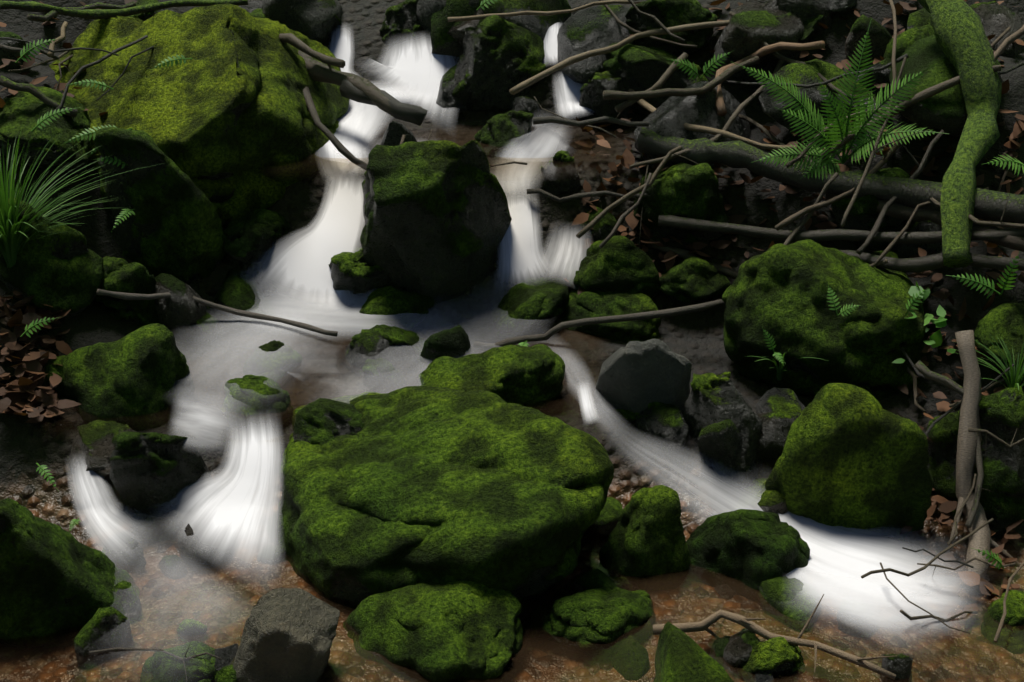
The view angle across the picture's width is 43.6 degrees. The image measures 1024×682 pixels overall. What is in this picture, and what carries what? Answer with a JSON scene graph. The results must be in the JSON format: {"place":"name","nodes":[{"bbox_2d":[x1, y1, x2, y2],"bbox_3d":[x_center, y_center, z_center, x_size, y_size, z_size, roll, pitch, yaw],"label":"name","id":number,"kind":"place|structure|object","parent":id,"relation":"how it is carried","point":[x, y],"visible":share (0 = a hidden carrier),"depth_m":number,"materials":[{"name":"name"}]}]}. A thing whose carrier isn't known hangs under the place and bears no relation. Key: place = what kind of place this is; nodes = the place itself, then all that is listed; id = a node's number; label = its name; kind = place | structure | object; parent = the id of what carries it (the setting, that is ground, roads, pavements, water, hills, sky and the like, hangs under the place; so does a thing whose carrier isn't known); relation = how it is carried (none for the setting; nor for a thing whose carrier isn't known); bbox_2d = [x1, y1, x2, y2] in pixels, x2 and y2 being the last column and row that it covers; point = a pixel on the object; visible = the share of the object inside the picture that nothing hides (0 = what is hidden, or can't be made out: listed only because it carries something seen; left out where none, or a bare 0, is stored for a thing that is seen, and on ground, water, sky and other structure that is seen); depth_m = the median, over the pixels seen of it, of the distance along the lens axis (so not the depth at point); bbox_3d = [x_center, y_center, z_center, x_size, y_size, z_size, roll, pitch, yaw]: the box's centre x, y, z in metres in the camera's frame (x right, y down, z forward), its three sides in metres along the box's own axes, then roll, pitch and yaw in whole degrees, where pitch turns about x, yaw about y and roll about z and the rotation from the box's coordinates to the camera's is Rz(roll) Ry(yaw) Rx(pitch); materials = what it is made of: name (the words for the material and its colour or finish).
{"place":"outdoors","nodes":[
{"label":"outdoors","id":0,"kind":"place"},
{"bbox_2d":[0,0,1023,681],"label":"stream bed","id":1,"kind":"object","parent":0,"point":[226,594],"depth_m":3.39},
{"bbox_2d":[0,87,90,173],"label":"rock","id":2,"kind":"object","parent":1,"relation":"on","point":[24,111],"visible":0.93,"depth_m":3.62,"materials":[{"name":"stone"}]},
{"bbox_2d":[0,197,102,318],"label":"rock","id":3,"kind":"object","parent":1,"relation":"on","point":[58,271],"visible":0.66,"depth_m":3.41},
{"bbox_2d":[0,128,164,267],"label":"grass tuft","id":4,"kind":"object","parent":3,"relation":"on","point":[11,236],"visible":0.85,"depth_m":3.35,"materials":[{"name":"plant"}]},
{"bbox_2d":[0,498,139,649],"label":"rock","id":5,"kind":"object","parent":1,"relation":"on","point":[58,583],"visible":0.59,"depth_m":2.74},
{"bbox_2d":[77,469,125,543],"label":"waterfall","id":6,"kind":"object","parent":1,"relation":"on","point":[101,518],"visible":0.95,"depth_m":3.07,"materials":[{"name":"liquid"}]},
{"bbox_2d":[69,420,136,479],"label":"rock","id":7,"kind":"object","parent":1,"relation":"on","point":[93,447],"visible":0.59,"depth_m":3.16,"materials":[{"name":"stone"}]},
{"bbox_2d":[74,606,132,668],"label":"stone","id":8,"kind":"object","parent":1,"relation":"on","point":[105,628],"visible":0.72,"depth_m":2.70,"materials":[{"name":"stone"}]},
{"bbox_2d":[44,323,194,430],"bbox_3d":[-1.027,0.117,3.343,0.389,0.345,0.267,15,30,28],"label":"rock","id":9,"kind":"object","parent":1,"relation":"on","point":[140,379],"visible":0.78,"depth_m":3.25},
{"bbox_2d":[101,532,145,572],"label":"stone","id":10,"kind":"object","parent":1,"relation":"on","point":[127,553],"visible":0.66,"depth_m":2.98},
{"bbox_2d":[92,126,226,283],"bbox_3d":[-1.021,-0.359,3.738,0.382,0.591,0.262,0,26,0],"label":"rock","id":11,"kind":"object","parent":1,"relation":"on","point":[172,225],"visible":0.73,"depth_m":3.62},
{"bbox_2d":[31,55,192,231],"bbox_3d":[-1.104,-0.582,3.588,0.282,0.418,0.358,16,30,30],"label":"fern","id":12,"kind":"object","parent":11,"relation":"on","point":[111,159],"visible":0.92,"depth_m":3.52,"materials":[{"name":"green plant"}]},
{"bbox_2d":[110,431,212,516],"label":"rock","id":13,"kind":"object","parent":1,"relation":"on","point":[155,474],"visible":0.76,"depth_m":3.07,"materials":[{"name":"stone"}]},
{"bbox_2d":[140,641,219,681],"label":"rock","id":14,"kind":"object","parent":1,"relation":"on","point":[160,667],"visible":0.91,"depth_m":2.62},
{"bbox_2d":[154,273,205,342],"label":"stone","id":15,"kind":"object","parent":1,"relation":"on","point":[180,311],"visible":0.59,"depth_m":3.54,"materials":[{"name":"stone"}]},
{"bbox_2d":[49,3,349,225],"bbox_3d":[-0.967,-0.712,3.945,0.933,0.640,0.770,-19,32,-34],"label":"boulder","id":16,"kind":"object","parent":1,"relation":"on","point":[222,118],"visible":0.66,"depth_m":3.76,"materials":[{"name":"plant"}]},
{"bbox_2d":[0,0,247,19],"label":"stick","id":17,"kind":"object","parent":16,"relation":"on","point":[33,6],"visible":0.94,"depth_m":3.92,"materials":[{"name":"wood"}]},
{"bbox_2d":[177,517,236,564],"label":"stone","id":18,"kind":"object","parent":1,"relation":"on","point":[195,545],"visible":0.66,"depth_m":2.98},
{"bbox_2d":[185,427,278,552],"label":"waterfall","id":19,"kind":"object","parent":1,"relation":"on","point":[234,502],"visible":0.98,"depth_m":3.08,"materials":[{"name":"liquid"}]},
{"bbox_2d":[214,269,276,324],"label":"stone","id":20,"kind":"object","parent":1,"relation":"on","point":[239,290],"visible":0.88,"depth_m":3.68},
{"bbox_2d":[222,208,289,263],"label":"rock","id":21,"kind":"object","parent":1,"relation":"on","point":[256,236],"visible":0.89,"depth_m":3.71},
{"bbox_2d":[222,375,293,428],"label":"rock","id":22,"kind":"object","parent":1,"relation":"on","point":[249,401],"visible":0.83,"depth_m":3.25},
{"bbox_2d":[243,349,302,375],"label":"water","id":23,"kind":"structure","parent":1,"relation":"on","point":[257,363],"depth_m":3.42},
{"bbox_2d":[233,588,339,681],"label":"rock","id":24,"kind":"object","parent":1,"relation":"on","point":[288,634],"visible":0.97,"depth_m":2.58,"materials":[{"name":"stone"}]},
{"bbox_2d":[262,0,341,42],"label":"stone","id":25,"kind":"object","parent":1,"relation":"on","point":[312,19],"visible":0.45,"depth_m":4.09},
{"bbox_2d":[292,398,363,444],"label":"rock","id":26,"kind":"object","parent":1,"relation":"on","point":[321,421],"visible":0.49,"depth_m":3.14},
{"bbox_2d":[298,50,427,125],"bbox_3d":[-0.558,-0.834,3.896,0.766,0.236,0.104,18,31,32],"label":"broken branch","id":27,"kind":"object","parent":1,"relation":"on","point":[318,71],"depth_m":3.80,"materials":[{"name":"wood"}]},
{"bbox_2d":[341,329,395,374],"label":"stone","id":28,"kind":"object","parent":1,"relation":"on","point":[371,344],"visible":0.69,"depth_m":3.48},
{"bbox_2d":[356,358,404,391],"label":"rock","id":29,"kind":"object","parent":1,"relation":"on","point":[380,375],"visible":0.84,"depth_m":3.42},
{"bbox_2d":[340,285,433,331],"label":"mossy rock","id":30,"kind":"object","parent":1,"relation":"on","point":[389,305],"visible":0.69,"depth_m":3.65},
{"bbox_2d":[328,247,389,300],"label":"waterfall rock","id":31,"kind":"object","parent":30,"relation":"on","point":[355,275],"visible":0.63,"depth_m":3.67,"materials":[{"name":"stone"}]},
{"bbox_2d":[349,324,425,372],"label":"rock","id":32,"kind":"object","parent":1,"relation":"on","point":[407,346],"visible":0.51,"depth_m":3.50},
{"bbox_2d":[379,0,428,48],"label":"rock","id":33,"kind":"object","parent":1,"relation":"on","point":[401,26],"visible":0.56,"depth_m":4.21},
{"bbox_2d":[343,580,522,681],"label":"rock","id":34,"kind":"object","parent":1,"relation":"on","point":[459,631],"visible":0.87,"depth_m":2.68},
{"bbox_2d":[360,140,511,302],"bbox_3d":[-0.221,-0.294,3.735,0.480,0.651,0.313,-16,30,-29],"label":"rock","id":35,"kind":"object","parent":1,"relation":"on","point":[437,216],"visible":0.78,"depth_m":3.57,"materials":[{"name":"stone"}]},
{"bbox_2d":[271,386,613,608],"bbox_3d":[-0.223,0.424,3.122,0.678,0.596,0.927,-17,31,-31],"label":"boulder","id":36,"kind":"object","parent":1,"relation":"on","point":[407,486],"visible":0.76,"depth_m":2.86,"materials":[{"name":"plant"}]},
{"bbox_2d":[419,325,472,372],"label":"stone","id":37,"kind":"object","parent":1,"relation":"on","point":[453,342],"visible":0.38,"depth_m":3.43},
{"bbox_2d":[436,64,466,115],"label":"stone","id":38,"kind":"object","parent":1,"relation":"on","point":[448,102],"visible":0.56,"depth_m":4.09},
{"bbox_2d":[430,0,503,65],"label":"stone","id":39,"kind":"object","parent":1,"relation":"on","point":[443,42],"visible":0.27,"depth_m":4.12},
{"bbox_2d":[416,344,564,409],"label":"rock","id":40,"kind":"object","parent":1,"relation":"on","point":[531,376],"visible":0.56,"depth_m":3.29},
{"bbox_2d":[452,15,552,110],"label":"mossy rock","id":41,"kind":"object","parent":1,"relation":"on","point":[500,57],"visible":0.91,"depth_m":4.09,"materials":[{"name":"stone"}]},
{"bbox_2d":[474,110,533,157],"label":"rock","id":42,"kind":"object","parent":1,"relation":"on","point":[506,135],"visible":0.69,"depth_m":3.91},
{"bbox_2d":[0,0,1023,620],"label":"leaf litter","id":43,"kind":"object","parent":1,"relation":"on","point":[20,396],"visible":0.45,"depth_m":3.38,"materials":[{"name":"plant"}]},
{"bbox_2d":[15,0,1019,568],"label":"fern banks","id":44,"kind":"object","parent":1,"relation":"on","point":[909,306],"visible":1,"depth_m":3.17,"materials":[{"name":"green plant"}]},
{"bbox_2d":[491,277,570,337],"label":"rock","id":45,"kind":"object","parent":1,"relation":"on","point":[528,305],"visible":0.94,"depth_m":3.65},
{"bbox_2d":[503,0,571,40],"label":"stone","id":46,"kind":"object","parent":1,"relation":"on","point":[539,25],"visible":0.3,"depth_m":4.15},
{"bbox_2d":[529,150,580,195],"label":"rock","id":47,"kind":"object","parent":1,"relation":"on","point":[557,173],"visible":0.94,"depth_m":3.79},
{"bbox_2d":[553,4,633,83],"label":"stone","id":48,"kind":"object","parent":1,"relation":"on","point":[589,29],"visible":0.66,"depth_m":4.11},
{"bbox_2d":[540,587,655,651],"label":"rock","id":49,"kind":"object","parent":1,"relation":"on","point":[595,619],"visible":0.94,"depth_m":2.75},
{"bbox_2d":[577,71,635,124],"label":"rock","id":50,"kind":"object","parent":1,"relation":"on","point":[592,90],"visible":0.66,"depth_m":4.06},
{"bbox_2d":[560,235,659,296],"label":"rock","id":51,"kind":"object","parent":1,"relation":"on","point":[620,263],"visible":0.75,"depth_m":3.67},
{"bbox_2d":[560,289,660,342],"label":"rock","id":52,"kind":"object","parent":1,"relation":"on","point":[590,303],"visible":0.63,"depth_m":3.64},
{"bbox_2d":[550,230,582,275],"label":"waterfall","id":53,"kind":"object","parent":52,"relation":"on","point":[567,257],"visible":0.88,"depth_m":3.71,"materials":[{"name":"liquid"}]},
{"bbox_2d":[611,634,648,680],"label":"stone","id":54,"kind":"object","parent":1,"relation":"on","point":[630,657],"visible":0.99,"depth_m":2.70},
{"bbox_2d":[592,339,691,414],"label":"rock","id":55,"kind":"object","parent":1,"relation":"on","point":[636,377],"visible":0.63,"depth_m":3.24,"materials":[{"name":"stone"}]},
{"bbox_2d":[597,485,689,591],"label":"rock","id":56,"kind":"object","parent":1,"relation":"on","point":[645,547],"visible":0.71,"depth_m":2.93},
{"bbox_2d":[603,42,707,114],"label":"mossy rock","id":57,"kind":"object","parent":1,"relation":"on","point":[635,68],"visible":0.43,"depth_m":4.05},
{"bbox_2d":[509,20,728,94],"bbox_3d":[0.345,-0.909,3.986,0.810,0.174,0.161,-10,28,-19],"label":"branch","id":58,"kind":"object","parent":57,"relation":"on","point":[516,89],"visible":0.91,"depth_m":4.02,"materials":[{"name":"brown plant"}]},
{"bbox_2d":[635,402,687,454],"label":"stone","id":59,"kind":"object","parent":1,"relation":"on","point":[662,427],"visible":0.93,"depth_m":3.21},
{"bbox_2d":[625,0,718,56],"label":"rock","id":60,"kind":"object","parent":1,"relation":"on","point":[669,13],"visible":0.62,"depth_m":4.15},
{"bbox_2d":[633,162,723,242],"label":"rock","id":61,"kind":"object","parent":1,"relation":"on","point":[683,189],"visible":0.64,"depth_m":3.71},
{"bbox_2d":[634,81,750,168],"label":"stone","id":62,"kind":"object","parent":1,"relation":"on","point":[671,115],"visible":0.41,"depth_m":3.84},
{"bbox_2d":[603,56,759,99],"bbox_3d":[0.519,-0.775,3.819,0.559,0.081,0.064,-13,29,-25],"label":"stick","id":63,"kind":"object","parent":62,"relation":"on","point":[707,87],"visible":1,"depth_m":3.79,"materials":[{"name":"wood"}]},
{"bbox_2d":[715,41,824,116],"bbox_3d":[0.767,-0.824,3.897,0.309,0.228,0.242,0,26,0],"label":"curved stick","id":64,"kind":"object","parent":62,"relation":"on","point":[719,100],"visible":0.72,"depth_m":3.86,"materials":[{"name":"wood"}]},
{"bbox_2d":[654,621,733,681],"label":"stone","id":65,"kind":"object","parent":1,"relation":"on","point":[681,656],"visible":1,"depth_m":2.60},
{"bbox_2d":[658,256,730,305],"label":"rock","id":66,"kind":"object","parent":1,"relation":"on","point":[691,280],"visible":0.91,"depth_m":3.69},
{"bbox_2d":[698,419,740,465],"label":"stone","id":67,"kind":"object","parent":1,"relation":"on","point":[716,440],"visible":0.66,"depth_m":3.13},
{"bbox_2d":[684,372,764,486],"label":"rock","id":68,"kind":"object","parent":1,"relation":"on","point":[713,398],"visible":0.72,"depth_m":3.17,"materials":[{"name":"stone"}]},
{"bbox_2d":[685,509,809,600],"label":"rock","id":69,"kind":"object","parent":1,"relation":"on","point":[745,553],"visible":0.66,"depth_m":2.92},
{"bbox_2d":[712,5,803,90],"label":"stone","id":70,"kind":"object","parent":1,"relation":"on","point":[767,67],"visible":0.16,"depth_m":4.10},
{"bbox_2d":[730,478,791,514],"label":"stone","id":71,"kind":"object","parent":1,"relation":"on","point":[755,494],"visible":0.59,"depth_m":3.11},
{"bbox_2d":[721,1,803,62],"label":"stone","id":72,"kind":"object","parent":1,"relation":"on","point":[751,28],"visible":0.68,"depth_m":4.00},
{"bbox_2d":[736,637,804,678],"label":"rock","id":73,"kind":"object","parent":1,"relation":"on","point":[778,656],"visible":0.83,"depth_m":2.64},
{"bbox_2d":[653,594,895,679],"bbox_3d":[0.556,0.640,2.696,0.502,0.236,0.179,13,29,26],"label":"dead branch","id":74,"kind":"object","parent":1,"relation":"on","point":[713,618],"visible":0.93,"depth_m":2.67,"materials":[{"name":"wood"}]},
{"bbox_2d":[757,412,794,462],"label":"stone","id":75,"kind":"object","parent":1,"relation":"on","point":[776,427],"visible":0.46,"depth_m":3.18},
{"bbox_2d":[756,387,804,419],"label":"stone","id":76,"kind":"object","parent":1,"relation":"on","point":[786,401],"visible":0.4,"depth_m":3.27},
{"bbox_2d":[756,574,820,631],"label":"stone","id":77,"kind":"object","parent":1,"relation":"on","point":[790,601],"visible":0.63,"depth_m":2.83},
{"bbox_2d":[746,0,832,37],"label":"stone","id":78,"kind":"object","parent":1,"relation":"on","point":[804,10],"visible":0.41,"depth_m":4.08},
{"bbox_2d":[759,59,876,141],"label":"stone","id":79,"kind":"object","parent":1,"relation":"on","point":[802,73],"visible":0.41,"depth_m":3.78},
{"bbox_2d":[722,239,928,399],"bbox_3d":[0.871,-0.020,3.481,0.596,0.502,0.413,0,26,0],"label":"boulder","id":80,"kind":"object","parent":1,"relation":"on","point":[779,292],"visible":0.8,"depth_m":3.34,"materials":[{"name":"plant"}]},
{"bbox_2d":[839,250,1023,272],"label":"branch","id":81,"kind":"object","parent":80,"relation":"on","point":[923,264],"visible":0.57,"depth_m":3.38,"materials":[{"name":"brown plant"}]},
{"bbox_2d":[635,127,1023,223],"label":"log","id":82,"kind":"object","parent":1,"relation":"on","point":[988,205],"visible":0.86,"depth_m":3.63,"materials":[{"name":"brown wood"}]},
{"bbox_2d":[732,19,1023,179],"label":"fern","id":83,"kind":"object","parent":82,"relation":"on","point":[833,133],"visible":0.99,"depth_m":3.58,"materials":[{"name":"green plant"}]},
{"bbox_2d":[825,193,1023,251],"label":"log","id":84,"kind":"object","parent":82,"relation":"on","point":[899,211],"visible":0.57,"depth_m":3.46,"materials":[{"name":"wood"}]},
{"bbox_2d":[918,0,1001,267],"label":"mossy trunk","id":85,"kind":"object","parent":82,"relation":"on","point":[962,40],"visible":1,"depth_m":3.46,"materials":[{"name":"green plant"}]},
{"bbox_2d":[658,215,1023,243],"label":"log","id":86,"kind":"object","parent":1,"relation":"on","point":[813,235],"visible":0.9,"depth_m":3.58,"materials":[{"name":"wood"}]},
{"bbox_2d":[765,383,932,546],"bbox_3d":[0.811,0.333,3.162,0.394,0.531,0.250,0,26,0],"label":"boulder","id":87,"kind":"object","parent":1,"relation":"on","point":[853,459],"visible":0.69,"depth_m":3.03,"materials":[{"name":"plant"}]},
{"bbox_2d":[836,606,877,636],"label":"water","id":88,"kind":"structure","parent":1,"relation":"on","point":[854,623],"depth_m":2.79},
{"bbox_2d":[845,15,891,69],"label":"stone","id":89,"kind":"object","parent":1,"relation":"on","point":[880,37],"visible":0.48,"depth_m":3.92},
{"bbox_2d":[831,167,919,250],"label":"rock","id":90,"kind":"object","parent":1,"relation":"on","point":[863,214],"visible":0.35,"depth_m":3.60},
{"bbox_2d":[821,65,1000,160],"bbox_3d":[1.103,-0.630,3.558,0.459,0.288,0.044,3,26,6],"label":"stick","id":91,"kind":"object","parent":1,"relation":"on","point":[932,91],"visible":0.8,"depth_m":3.52,"materials":[{"name":"wood"}]},
{"bbox_2d":[889,220,941,258],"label":"stone","id":92,"kind":"object","parent":1,"relation":"on","point":[903,250],"visible":0.26,"depth_m":3.57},
{"bbox_2d":[889,34,1002,136],"bbox_3d":[1.254,-0.752,3.701,0.312,0.252,0.503,13,29,25],"label":"stone","id":93,"kind":"object","parent":1,"relation":"on","point":[945,111],"visible":0.43,"depth_m":3.55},
{"bbox_2d":[927,386,1023,538],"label":"rock","id":94,"kind":"object","parent":1,"relation":"on","point":[1001,414],"visible":0.64,"depth_m":3.08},
{"bbox_2d":[949,330,1022,590],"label":"dead stem","id":95,"kind":"object","parent":1,"relation":"on","point":[981,540],"visible":0.81,"depth_m":3.07,"materials":[{"name":"wood"}]},
{"bbox_2d":[914,360,983,528],"bbox_3d":[1.054,0.244,3.065,0.152,0.316,0.272,0,26,0],"label":"branch","id":96,"kind":"object","parent":95,"relation":"attached to","point":[922,368],"visible":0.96,"depth_m":3.06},
{"bbox_2d":[974,301,1023,370],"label":"rock","id":97,"kind":"object","parent":1,"relation":"on","point":[1003,321],"visible":0.79,"depth_m":3.24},
{"bbox_2d":[974,4,1023,56],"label":"stone","id":98,"kind":"object","parent":1,"relation":"on","point":[998,20],"visible":0.41,"depth_m":3.85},
{"bbox_2d":[981,590,1023,653],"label":"rock","id":99,"kind":"object","parent":1,"relation":"on","point":[1011,638],"visible":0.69,"depth_m":2.79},
{"bbox_3d":[-0.443,-0.085,3.636,0.765,0.093,0.227,0,26,0],"label":"foam","id":100,"kind":"object","parent":1,"relation":"on","visible":0},
{"bbox_2d":[268,176,363,302],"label":"waterfall","id":101,"kind":"object","parent":100,"relation":"on","point":[299,264],"visible":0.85,"depth_m":3.71,"materials":[{"name":"liquid"}]},
{"label":"pool bottom","id":102,"kind":"object","parent":1,"relation":"on","visible":0},
{"bbox_2d":[735,504,911,616],"bbox_3d":[0.591,0.407,2.975,0.930,0.192,0.547,13,29,25],"label":"chute","id":103,"kind":"object","parent":102,"relation":"on","point":[834,552],"visible":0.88,"depth_m":2.95,"materials":[{"name":"liquid"}]},
{"bbox_2d":[813,572,948,607],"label":"water","id":104,"kind":"structure","parent":103,"relation":"on","point":[919,591],"depth_m":2.83,"materials":[{"name":"liquid"}]},
{"label":"pool","id":105,"kind":"object","parent":1,"relation":"on","visible":0},
{"bbox_2d":[320,135,364,175],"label":"waterfall","id":106,"kind":"object","parent":105,"relation":"on","point":[335,160],"visible":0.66,"depth_m":3.79,"materials":[{"name":"liquid"}]},
{"bbox_2d":[336,99,378,149],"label":"waterfall","id":107,"kind":"object","parent":105,"relation":"on","point":[356,120],"visible":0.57,"depth_m":3.98,"materials":[{"name":"liquid"}]},
{"bbox_2d":[381,40,451,107],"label":"waterfall","id":108,"kind":"structure","parent":105,"relation":"on","point":[419,70],"depth_m":4.13,"materials":[{"name":"liquid"}]},
{"label":"pool","id":109,"kind":"object","parent":1,"relation":"on","visible":0},
{"bbox_2d":[94,256,159,326],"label":"rock","id":110,"kind":"object","parent":109,"relation":"on","point":[122,275],"visible":0.51,"depth_m":3.51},
{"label":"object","id":111,"kind":"object","parent":109,"relation":"on","visible":0},
{"bbox_2d":[501,197,544,280],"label":"waterfall","id":112,"kind":"object","parent":111,"relation":"on","point":[521,257],"visible":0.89,"depth_m":3.71,"materials":[{"name":"liquid"}]},
{"bbox_2d":[473,299,725,350],"bbox_3d":[0.249,-0.040,3.518,0.714,0.108,0.058,-4,26,-7],"label":"branch","id":113,"kind":"object","parent":111,"relation":"on","point":[547,335],"visible":0.94,"depth_m":3.50,"materials":[{"name":"brown wood"}]},
{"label":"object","id":114,"kind":"object","parent":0,"visible":0},
{"bbox_2d":[96,289,337,336],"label":"branch","id":115,"kind":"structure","parent":114,"relation":"on","point":[127,296],"depth_m":3.52,"materials":[{"name":"brown plant"}]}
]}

